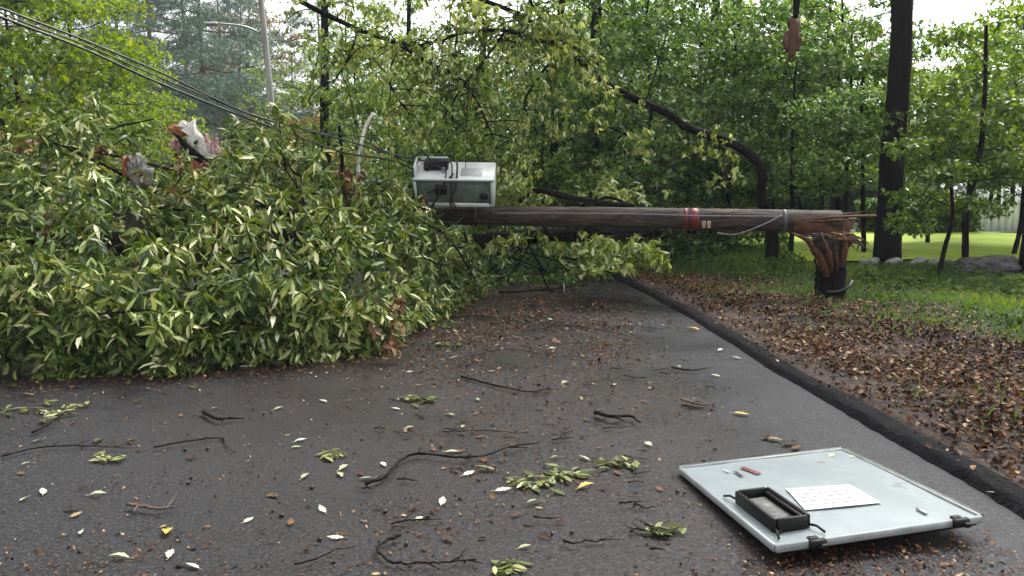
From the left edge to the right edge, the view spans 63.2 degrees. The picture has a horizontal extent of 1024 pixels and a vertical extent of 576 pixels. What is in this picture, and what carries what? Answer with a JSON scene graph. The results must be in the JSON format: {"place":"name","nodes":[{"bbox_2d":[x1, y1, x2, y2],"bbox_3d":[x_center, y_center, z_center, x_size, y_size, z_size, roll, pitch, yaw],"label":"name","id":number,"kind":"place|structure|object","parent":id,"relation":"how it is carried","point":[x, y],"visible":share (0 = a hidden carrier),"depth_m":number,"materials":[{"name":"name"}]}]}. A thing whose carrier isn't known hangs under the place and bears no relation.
{"place":"outdoors","nodes":[
{"label":"outdoors","id":0,"kind":"place"},
{"bbox_2d":[0,223,1023,575],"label":"road","id":1,"kind":"structure","parent":0,"point":[782,409],"depth_m":5.01,"materials":[{"name":"grey asphalt"}]},
{"bbox_2d":[0,400,89,415],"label":"leafy sprig","id":2,"kind":"object","parent":1,"relation":"on","point":[57,412],"visible":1,"depth_m":6.08,"materials":[{"name":"green plant"}]},
{"bbox_2d":[1,440,126,456],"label":"twig","id":3,"kind":"object","parent":1,"relation":"on","point":[61,446],"visible":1,"depth_m":5.20,"materials":[{"name":"brown wood"}]},
{"bbox_2d":[93,450,124,462],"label":"leafy sprig","id":4,"kind":"object","parent":1,"relation":"on","point":[103,454],"visible":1,"depth_m":4.98,"materials":[{"name":"green plant"}]},
{"bbox_2d":[126,496,176,511],"bbox_3d":[-1.823,1.096,4.205,0.234,0.023,0.136,-3,7,-24],"label":"stick","id":5,"kind":"object","parent":1,"relation":"on","point":[136,506],"visible":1,"depth_m":4.18,"materials":[{"name":"wood"}]},
{"bbox_2d":[0,85,493,380],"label":"fallen tree","id":6,"kind":"object","parent":1,"relation":"on","point":[36,228],"visible":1,"depth_m":8.37,"materials":[{"name":"green plant"}]},
{"bbox_2d":[121,152,153,254],"bbox_3d":[-4.450,-0.982,9.867,0.350,1.237,0.331,0,7,0],"label":"broken trunk","id":7,"kind":"object","parent":6,"relation":"on","point":[137,161],"visible":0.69,"depth_m":9.81,"materials":[{"name":"grey plant"}]},
{"bbox_2d":[167,119,225,266],"bbox_3d":[-4.369,-1.288,11.538,0.749,2.074,0.396,0,7,0],"label":"broken trunk","id":8,"kind":"object","parent":6,"relation":"on","point":[204,144],"visible":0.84,"depth_m":11.43,"materials":[{"name":"grey plant"}]},
{"bbox_2d":[355,112,373,191],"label":"bare branch","id":9,"kind":"object","parent":6,"relation":"attached to","point":[362,139],"visible":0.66,"depth_m":11.53,"materials":[{"name":"grey wood"}]},
{"bbox_2d":[376,533,482,569],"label":"twig","id":10,"kind":"object","parent":1,"relation":"on","point":[401,561],"visible":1,"depth_m":3.58,"materials":[{"name":"brown wood"}]},
{"bbox_2d":[364,442,538,484],"bbox_3d":[-0.404,1.002,5.026,1.226,0.028,0.388,-5,8,-35],"label":"fallen branch","id":11,"kind":"object","parent":1,"relation":"on","point":[367,482],"visible":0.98,"depth_m":4.98,"materials":[{"name":"brown wood"}]},
{"bbox_2d":[460,375,557,392],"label":"twig","id":12,"kind":"object","parent":1,"relation":"on","point":[488,383],"visible":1,"depth_m":6.78,"materials":[{"name":"brown wood"}]},
{"bbox_2d":[491,556,532,574],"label":"leafy sprig","id":13,"kind":"object","parent":1,"relation":"on","point":[517,567],"visible":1,"depth_m":3.54,"materials":[{"name":"green plant"}]},
{"bbox_2d":[0,266,1023,575],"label":"road debris","id":14,"kind":"object","parent":1,"relation":"on","point":[604,356],"visible":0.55,"depth_m":6.85,"materials":[{"name":"brown plant"}]},
{"bbox_2d":[505,473,555,489],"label":"leafy sprig","id":15,"kind":"object","parent":1,"relation":"on","point":[522,482],"visible":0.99,"depth_m":4.57,"materials":[{"name":"green plant"}]},
{"bbox_2d":[457,174,679,291],"bbox_3d":[0.750,-0.960,14.595,4.073,2.039,6.613,0,7,0],"label":"fallen tree","id":16,"kind":"object","parent":1,"relation":"on","point":[592,261],"visible":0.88,"depth_m":13.04,"materials":[{"name":"green plant"}]},
{"bbox_2d":[546,463,591,481],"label":"leafy sprig","id":17,"kind":"object","parent":1,"relation":"on","point":[556,467],"visible":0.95,"depth_m":4.71,"materials":[{"name":"green plant"}]},
{"bbox_2d":[594,455,639,469],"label":"leafy sprig","id":18,"kind":"object","parent":1,"relation":"on","point":[617,459],"visible":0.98,"depth_m":4.88,"materials":[{"name":"green plant"}]},
{"bbox_2d":[593,410,640,422],"bbox_3d":[0.759,0.904,5.859,0.411,0.037,0.151,6,9,42],"label":"stick","id":19,"kind":"object","parent":1,"relation":"on","point":[617,416],"visible":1,"depth_m":5.86,"materials":[{"name":"brown wood"}]},
{"bbox_2d":[641,521,686,536],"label":"leafy sprig","id":20,"kind":"object","parent":1,"relation":"on","point":[659,528],"visible":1,"depth_m":3.92,"materials":[{"name":"green plant"}]},
{"bbox_2d":[678,447,982,554],"bbox_3d":[1.576,1.034,4.298,1.250,0.105,1.257,-3,5,-15],"label":"cabinet door","id":21,"kind":"structure","parent":1,"relation":"on","point":[785,503],"depth_m":4.10,"materials":[{"name":"grey paint"}]},
{"bbox_2d":[0,191,1023,486],"bbox_3d":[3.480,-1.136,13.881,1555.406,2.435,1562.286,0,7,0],"label":"ground","id":22,"kind":"structure","parent":0,"point":[900,413],"depth_m":8.32,"materials":[{"name":"soil"}]},
{"bbox_2d":[0,0,90,204],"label":"conifer tree","id":23,"kind":"object","parent":22,"relation":"on","point":[2,23],"visible":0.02,"depth_m":56.34,"materials":[{"name":"green plant"}]},
{"bbox_2d":[0,0,119,164],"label":"maple tree","id":24,"kind":"object","parent":22,"relation":"on","point":[19,6],"visible":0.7,"depth_m":17.43,"materials":[{"name":"green plant"}]},
{"bbox_2d":[0,0,156,163],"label":"maple tree","id":25,"kind":"object","parent":22,"relation":"on","point":[32,17],"visible":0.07,"depth_m":30.44,"materials":[{"name":"green plant"}]},
{"bbox_2d":[0,0,165,204],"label":"maple tree","id":26,"kind":"object","parent":22,"relation":"on","point":[113,81],"visible":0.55,"depth_m":19.03,"materials":[{"name":"green plant"}]},
{"bbox_2d":[0,0,185,220],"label":"maple tree","id":27,"kind":"object","parent":22,"relation":"on","point":[163,105],"visible":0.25,"depth_m":22.73,"materials":[{"name":"green plant"}]},
{"bbox_2d":[5,0,190,213],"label":"conifer tree","id":28,"kind":"object","parent":22,"relation":"on","point":[112,30],"visible":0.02,"depth_m":52.51,"materials":[{"name":"green plant"}]},
{"bbox_2d":[45,35,211,215],"bbox_3d":[-14.045,-5.344,30.040,6.102,7.700,6.714,-3,7,-22],"label":"maple tree","id":29,"kind":"object","parent":22,"relation":"on","point":[168,112],"visible":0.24,"depth_m":29.39,"materials":[{"name":"green plant"}]},
{"bbox_2d":[35,0,258,213],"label":"conifer tree","id":30,"kind":"object","parent":22,"relation":"on","point":[149,23],"visible":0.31,"depth_m":48.05,"materials":[{"name":"green plant"}]},
{"bbox_2d":[122,0,258,165],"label":"conifer tree","id":31,"kind":"object","parent":22,"relation":"on","point":[211,11],"visible":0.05,"depth_m":71.83,"materials":[{"name":"green plant"}]},
{"bbox_2d":[110,0,309,200],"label":"conifer tree","id":32,"kind":"object","parent":22,"relation":"on","point":[244,80],"visible":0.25,"depth_m":53.39,"materials":[{"name":"green plant"}]},
{"bbox_2d":[162,0,294,180],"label":"conifer tree","id":33,"kind":"object","parent":22,"relation":"on","point":[217,6],"visible":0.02,"depth_m":80.82,"materials":[{"name":"green plant"}]},
{"bbox_2d":[182,0,302,205],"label":"conifer tree","id":34,"kind":"object","parent":22,"relation":"on","point":[254,22],"visible":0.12,"depth_m":59.89,"materials":[{"name":"green plant"}]},
{"bbox_2d":[204,0,280,187],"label":"street light","id":35,"kind":"object","parent":22,"relation":"on","point":[267,65],"visible":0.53,"depth_m":33.03,"materials":[{"name":"metal"}]},
{"bbox_2d":[186,0,342,157],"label":"autumn tree","id":36,"kind":"object","parent":22,"relation":"on","point":[291,37],"visible":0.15,"depth_m":64.30,"materials":[{"name":"green plant"}]},
{"bbox_2d":[231,17,316,169],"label":"conifer tree","id":37,"kind":"object","parent":22,"relation":"on","point":[269,24],"visible":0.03,"depth_m":76.11,"materials":[{"name":"green plant"}]},
{"bbox_2d":[219,43,351,185],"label":"birch tree","id":38,"kind":"object","parent":22,"relation":"on","point":[291,67],"visible":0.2,"depth_m":42.42,"materials":[{"name":"green plant"}]},
{"bbox_2d":[267,109,367,230],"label":"autumn tree","id":39,"kind":"object","parent":22,"relation":"on","point":[316,118],"visible":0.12,"depth_m":29.47,"materials":[{"name":"green plant"}]},
{"bbox_2d":[259,0,378,200],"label":"conifer tree","id":40,"kind":"object","parent":22,"relation":"on","point":[293,22],"visible":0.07,"depth_m":65.36,"materials":[{"name":"green plant"}]},
{"bbox_2d":[320,0,332,197],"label":"tall tree","id":41,"kind":"object","parent":22,"relation":"on","point":[324,78],"visible":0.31,"depth_m":23.58,"materials":[{"name":"brown plant"}]},
{"bbox_2d":[249,0,417,182],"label":"woodland tree","id":42,"kind":"object","parent":22,"relation":"on","point":[287,88],"visible":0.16,"depth_m":40.61,"materials":[{"name":"green plant"}]},
{"bbox_2d":[294,15,422,184],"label":"woodland tree","id":43,"kind":"object","parent":22,"relation":"on","point":[331,77],"visible":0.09,"depth_m":31.84,"materials":[{"name":"green plant"}]},
{"bbox_2d":[283,11,481,198],"bbox_3d":[-3.508,-4.180,24.011,6.008,6.807,5.914,-5,8,-37],"label":"woodland tree","id":44,"kind":"object","parent":22,"relation":"on","point":[344,111],"visible":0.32,"depth_m":22.67,"materials":[{"name":"green plant"}]},
{"bbox_2d":[53,225,754,268],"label":"forest undergrowth","id":45,"kind":"object","parent":22,"relation":"on","point":[466,229],"visible":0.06,"depth_m":17.34,"materials":[{"name":"green plant"}]},
{"bbox_2d":[366,0,441,198],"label":"sapling","id":46,"kind":"object","parent":22,"relation":"on","point":[410,9],"visible":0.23,"depth_m":25.23,"materials":[{"name":"green plant"}]},
{"bbox_2d":[360,0,512,189],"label":"woodland tree","id":47,"kind":"object","parent":22,"relation":"on","point":[438,27],"visible":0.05,"depth_m":38.36,"materials":[{"name":"green plant"}]},
{"bbox_2d":[360,53,535,239],"bbox_3d":[-1.626,-3.067,20.110,4.184,5.280,4.604,-2,7,-13],"label":"woodland tree","id":48,"kind":"object","parent":22,"relation":"on","point":[457,106],"visible":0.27,"depth_m":19.44,"materials":[{"name":"green plant"}]},
{"bbox_2d":[448,0,520,227],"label":"sapling","id":49,"kind":"object","parent":22,"relation":"on","point":[484,47],"visible":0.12,"depth_m":24.28,"materials":[{"name":"green plant"}]},
{"bbox_2d":[431,44,572,228],"bbox_3d":[-0.618,-4.852,26.878,4.862,6.360,4.660,-4,8,-31],"label":"woodland tree","id":50,"kind":"object","parent":22,"relation":"on","point":[489,153],"visible":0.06,"depth_m":26.28,"materials":[{"name":"green plant"}]},
{"bbox_2d":[274,0,779,260],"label":"bent tree","id":51,"kind":"object","parent":22,"relation":"on","point":[558,48],"visible":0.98,"depth_m":12.45,"materials":[{"name":"green plant"}]},
{"bbox_2d":[461,147,596,257],"bbox_3d":[0.158,-1.816,19.861,3.529,3.024,2.824,4,8,29],"label":"shrub","id":52,"kind":"object","parent":22,"relation":"on","point":[546,158],"visible":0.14,"depth_m":19.50,"materials":[{"name":"green plant"}]},
{"bbox_2d":[439,0,666,205],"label":"woodland tree","id":53,"kind":"object","parent":22,"relation":"on","point":[577,119],"visible":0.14,"depth_m":20.50,"materials":[{"name":"green plant"}]},
{"bbox_2d":[548,0,564,227],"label":"tall tree","id":54,"kind":"object","parent":22,"relation":"on","point":[554,148],"visible":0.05,"depth_m":22.63,"materials":[{"name":"brown plant"}]},
{"bbox_2d":[491,0,646,176],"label":"woodland tree","id":55,"kind":"object","parent":22,"relation":"on","point":[566,11],"visible":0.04,"depth_m":28.13,"materials":[{"name":"green plant"}]},
{"bbox_2d":[527,151,646,256],"bbox_3d":[1.314,-1.723,18.944,2.588,2.772,3.234,-4,8,-32],"label":"shrub","id":56,"kind":"object","parent":22,"relation":"on","point":[571,190],"visible":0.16,"depth_m":18.55,"materials":[{"name":"green plant"}]},
{"bbox_2d":[586,0,601,241],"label":"tall tree","id":57,"kind":"object","parent":22,"relation":"on","point":[594,22],"visible":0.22,"depth_m":20.34,"materials":[{"name":"brown plant"}]},
{"bbox_2d":[457,0,742,176],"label":"woodland tree","id":58,"kind":"object","parent":22,"relation":"on","point":[656,5],"visible":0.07,"depth_m":23.14,"materials":[{"name":"green plant"}]},
{"bbox_2d":[532,0,693,178],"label":"woodland tree","id":59,"kind":"object","parent":22,"relation":"on","point":[615,79],"visible":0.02,"depth_m":31.72,"materials":[{"name":"green plant"}]},
{"bbox_2d":[555,135,685,245],"bbox_3d":[2.678,-2.242,20.632,3.892,3.308,3.652,-3,7,-26],"label":"shrub","id":60,"kind":"object","parent":22,"relation":"on","point":[638,158],"visible":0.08,"depth_m":20.24,"materials":[{"name":"green plant"}]},
{"bbox_2d":[502,0,782,247],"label":"sapling tree","id":61,"kind":"object","parent":22,"relation":"on","point":[640,26],"visible":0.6,"depth_m":17.40,"materials":[{"name":"green plant"}]},
{"bbox_2d":[599,174,701,259],"bbox_3d":[2.689,-1.381,17.572,2.499,2.142,2.000,-6,9,-40],"label":"shrub","id":62,"kind":"object","parent":22,"relation":"on","point":[653,200],"visible":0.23,"depth_m":17.51,"materials":[{"name":"green plant"}]},
{"bbox_2d":[638,151,748,249],"bbox_3d":[4.041,-1.818,18.457,2.940,2.520,2.353,4,8,32],"label":"shrub","id":63,"kind":"object","parent":22,"relation":"on","point":[691,200],"visible":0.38,"depth_m":17.94,"materials":[{"name":"green plant"}]},
{"bbox_2d":[567,0,826,234],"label":"woodland tree","id":64,"kind":"object","parent":22,"relation":"on","point":[682,60],"visible":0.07,"depth_m":22.69,"materials":[{"name":"green plant"}]},
{"bbox_2d":[702,0,719,197],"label":"tall tree","id":65,"kind":"object","parent":22,"relation":"on","point":[712,19],"visible":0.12,"depth_m":21.31,"materials":[{"name":"brown plant"}]},
{"bbox_2d":[602,0,845,249],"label":"sapling tree","id":66,"kind":"object","parent":22,"relation":"on","point":[687,95],"visible":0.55,"depth_m":17.16,"materials":[{"name":"green plant"}]},
{"bbox_2d":[680,139,794,246],"bbox_3d":[5.230,-2.028,18.797,2.588,2.772,3.234,0,7,1],"label":"shrub","id":67,"kind":"object","parent":22,"relation":"on","point":[740,202],"visible":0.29,"depth_m":18.37,"materials":[{"name":"green plant"}]},
{"bbox_2d":[686,0,790,233],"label":"sapling","id":68,"kind":"object","parent":22,"relation":"on","point":[758,91],"visible":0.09,"depth_m":23.52,"materials":[{"name":"green plant"}]},
{"bbox_2d":[456,246,1023,519],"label":"kerb","id":69,"kind":"structure","parent":22,"relation":"on","point":[1006,494],"depth_m":5.75,"materials":[{"name":"black concrete"}]},
{"bbox_2d":[654,0,882,208],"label":"sapling tree","id":70,"kind":"object","parent":22,"relation":"on","point":[795,166],"visible":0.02,"depth_m":25.79,"materials":[{"name":"green plant"}]},
{"bbox_2d":[718,18,833,206],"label":"woodland tree","id":71,"kind":"object","parent":22,"relation":"on","point":[809,185],"visible":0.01,"depth_m":32.50,"materials":[{"name":"green plant"}]},
{"bbox_2d":[692,6,923,251],"bbox_3d":[5.919,-2.946,16.551,3.922,4.950,4.316,-6,9,-44],"label":"sapling tree","id":72,"kind":"object","parent":22,"relation":"on","point":[791,176],"visible":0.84,"depth_m":16.09,"materials":[{"name":"green plant"}]},
{"bbox_2d":[749,164,874,214],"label":"shrub","id":73,"kind":"object","parent":22,"relation":"on","point":[787,205],"visible":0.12,"depth_m":35.22,"materials":[{"name":"green plant"}]},
{"bbox_2d":[744,0,890,209],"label":"sapling","id":74,"kind":"object","parent":22,"relation":"on","point":[821,198],"visible":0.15,"depth_m":20.22,"materials":[{"name":"green plant"}]},
{"bbox_2d":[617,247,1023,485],"bbox_3d":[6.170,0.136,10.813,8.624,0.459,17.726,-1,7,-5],"label":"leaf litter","id":75,"kind":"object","parent":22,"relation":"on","point":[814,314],"visible":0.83,"depth_m":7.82,"materials":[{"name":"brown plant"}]},
{"bbox_2d":[791,230,871,299],"bbox_3d":[4.491,-0.292,11.822,1.128,1.090,0.504,0,7,0],"label":"pole stump","id":76,"kind":"object","parent":22,"relation":"on","point":[829,251],"visible":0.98,"depth_m":11.66,"materials":[{"name":"brown wood"}]},
{"bbox_2d":[270,206,876,249],"bbox_3d":[0.760,-0.872,12.150,8.937,0.649,0.598,0,7,4],"label":"fallen utility pole","id":77,"kind":"object","parent":76,"relation":"on","point":[803,222],"visible":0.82,"depth_m":12.04,"materials":[{"name":"brown wood"}]},
{"bbox_2d":[412,156,495,223],"bbox_3d":[-0.810,-1.393,11.871,1.146,0.950,0.740,1,7,2],"label":"utility cabinet","id":78,"kind":"object","parent":77,"relation":"on","point":[450,183],"visible":0.91,"depth_m":11.69,"materials":[{"name":"metal"}]},
{"bbox_2d":[0,15,412,169],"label":"overhead wire","id":79,"kind":"object","parent":78,"relation":"attached to","point":[103,57],"visible":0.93,"depth_m":9.27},
{"bbox_2d":[0,7,413,165],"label":"overhead wire","id":80,"kind":"object","parent":78,"relation":"attached to","point":[85,40],"visible":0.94,"depth_m":9.07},
{"bbox_2d":[0,11,414,159],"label":"overhead wire","id":81,"kind":"object","parent":78,"relation":"attached to","point":[171,81],"visible":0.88,"depth_m":9.00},
{"bbox_2d":[775,138,910,214],"bbox_3d":[14.414,-4.689,37.166,5.753,4.108,7.189,0,7,-1],"label":"shrub","id":82,"kind":"object","parent":22,"relation":"on","point":[853,193],"visible":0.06,"depth_m":35.59,"materials":[{"name":"green plant"}]},
{"bbox_2d":[779,0,908,209],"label":"woodland tree","id":83,"kind":"object","parent":22,"relation":"on","point":[855,11],"visible":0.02,"depth_m":33.21,"materials":[{"name":"green plant"}]},
{"bbox_2d":[701,0,1013,210],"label":"sapling tree","id":84,"kind":"object","parent":22,"relation":"on","point":[864,65],"visible":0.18,"depth_m":17.91,"materials":[{"name":"green plant"}]},
{"bbox_2d":[760,77,969,251],"bbox_3d":[6.935,-2.400,16.517,3.737,3.594,2.129,0,7,0],"label":"sapling","id":85,"kind":"object","parent":22,"relation":"on","point":[938,118],"visible":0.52,"depth_m":16.40,"materials":[{"name":"green plant"}]},
{"bbox_2d":[855,263,879,281],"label":"undergrowth plant","id":86,"kind":"object","parent":22,"relation":"on","point":[860,267],"visible":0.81,"depth_m":13.43,"materials":[{"name":"green plant"}]},
{"bbox_2d":[872,0,912,261],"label":"tall tree","id":87,"kind":"object","parent":22,"relation":"on","point":[886,245],"visible":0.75,"depth_m":15.27,"materials":[{"name":"brown plant"}]},
{"bbox_2d":[782,0,802,60],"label":"hanging limb","id":88,"kind":"object","parent":87,"relation":"hanging from","point":[792,40],"visible":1,"depth_m":15.01,"materials":[{"name":"brown wood"}]},
{"bbox_2d":[826,164,966,211],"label":"shrub","id":89,"kind":"object","parent":22,"relation":"on","point":[870,195],"visible":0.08,"depth_m":35.50,"materials":[{"name":"green plant"}]},
{"bbox_2d":[794,37,1023,242],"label":"sapling tree","id":90,"kind":"object","parent":22,"relation":"on","point":[870,163],"visible":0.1,"depth_m":18.98,"materials":[{"name":"green plant"}]},
{"bbox_2d":[865,116,954,199],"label":"woodland tree","id":91,"kind":"object","parent":22,"relation":"on","point":[873,186],"visible":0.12,"depth_m":32.34,"materials":[{"name":"green plant"}]},
{"bbox_2d":[853,197,984,232],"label":"hedge","id":92,"kind":"object","parent":22,"relation":"on","point":[871,206],"visible":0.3,"depth_m":24.94,"materials":[{"name":"green plant"}]},
{"bbox_2d":[876,46,1023,191],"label":"sapling tree","id":93,"kind":"object","parent":22,"relation":"on","point":[913,164],"visible":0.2,"depth_m":18.10,"materials":[{"name":"green plant"}]},
{"bbox_2d":[878,0,1023,158],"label":"sapling tree","id":94,"kind":"object","parent":22,"relation":"on","point":[1010,19],"visible":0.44,"depth_m":16.31,"materials":[{"name":"green plant"}]},
{"bbox_2d":[879,131,1023,273],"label":"sapling","id":95,"kind":"object","parent":22,"relation":"on","point":[950,173],"visible":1,"depth_m":14.12,"materials":[{"name":"green plant"}]},
{"bbox_2d":[908,0,1023,151],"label":"sapling tree","id":96,"kind":"object","parent":22,"relation":"on","point":[1012,31],"visible":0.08,"depth_m":23.72,"materials":[{"name":"green plant"}]},
{"bbox_2d":[915,22,1023,257],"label":"sapling","id":97,"kind":"object","parent":22,"relation":"on","point":[985,125],"visible":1,"depth_m":14.39,"materials":[{"name":"green plant"}]},
{"bbox_2d":[966,276,991,289],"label":"undergrowth plant","id":98,"kind":"object","parent":22,"relation":"on","point":[972,286],"visible":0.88,"depth_m":12.64,"materials":[{"name":"green plant"}]},
{"bbox_2d":[949,255,1021,273],"bbox_3d":[8.281,-0.342,14.541,1.404,0.487,0.853,0,7,0],"label":"boulder","id":99,"kind":"object","parent":22,"relation":"on","point":[1006,264],"visible":0.61,"depth_m":14.27,"materials":[{"name":"grey stone"}]},
{"bbox_2d":[975,200,1019,231],"bbox_3d":[19.250,-2.178,25.821,9.910,1.100,0.110,0,7,0],"label":"white fence","id":100,"kind":"object","parent":22,"relation":"on","point":[1009,223],"visible":0.41,"depth_m":25.81,"materials":[{"name":"white metal"}]},
{"bbox_2d":[1000,273,1023,292],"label":"undergrowth plant","id":101,"kind":"object","parent":22,"relation":"on","point":[1017,277],"visible":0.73,"depth_m":12.44,"materials":[{"name":"green plant"}]},
{"bbox_2d":[1018,217,1023,272],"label":"tall tree","id":102,"kind":"object","parent":22,"relation":"on","point":[1021,259],"visible":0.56,"depth_m":14.21,"materials":[{"name":"brown plant"}]},
{"bbox_2d":[0,0,1023,190],"label":"sky","id":103,"kind":"structure","parent":0,"point":[941,11],"materials":[{"name":"white"}]},
{"bbox_2d":[616,245,1023,433],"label":"grass","id":104,"kind":"structure","parent":0,"point":[1013,304],"depth_m":12.54,"materials":[{"name":"green plant"}]},
{"bbox_2d":[739,232,1021,260],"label":"lawn","id":105,"kind":"structure","parent":0,"point":[987,243],"depth_m":18.68,"materials":[{"name":"green plant"}]},
{"bbox_2d":[777,14,922,218],"bbox_3d":[7.478,-3.436,18.633,3.094,5.190,1.793,0,7,0],"label":"sapling","id":106,"kind":"object","parent":105,"relation":"on","point":[871,28],"visible":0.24,"depth_m":18.38,"materials":[{"name":"green plant"}]},
{"bbox_2d":[929,91,1023,253],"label":"sapling","id":107,"kind":"object","parent":105,"relation":"on","point":[987,186],"visible":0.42,"depth_m":16.42,"materials":[{"name":"green plant"}]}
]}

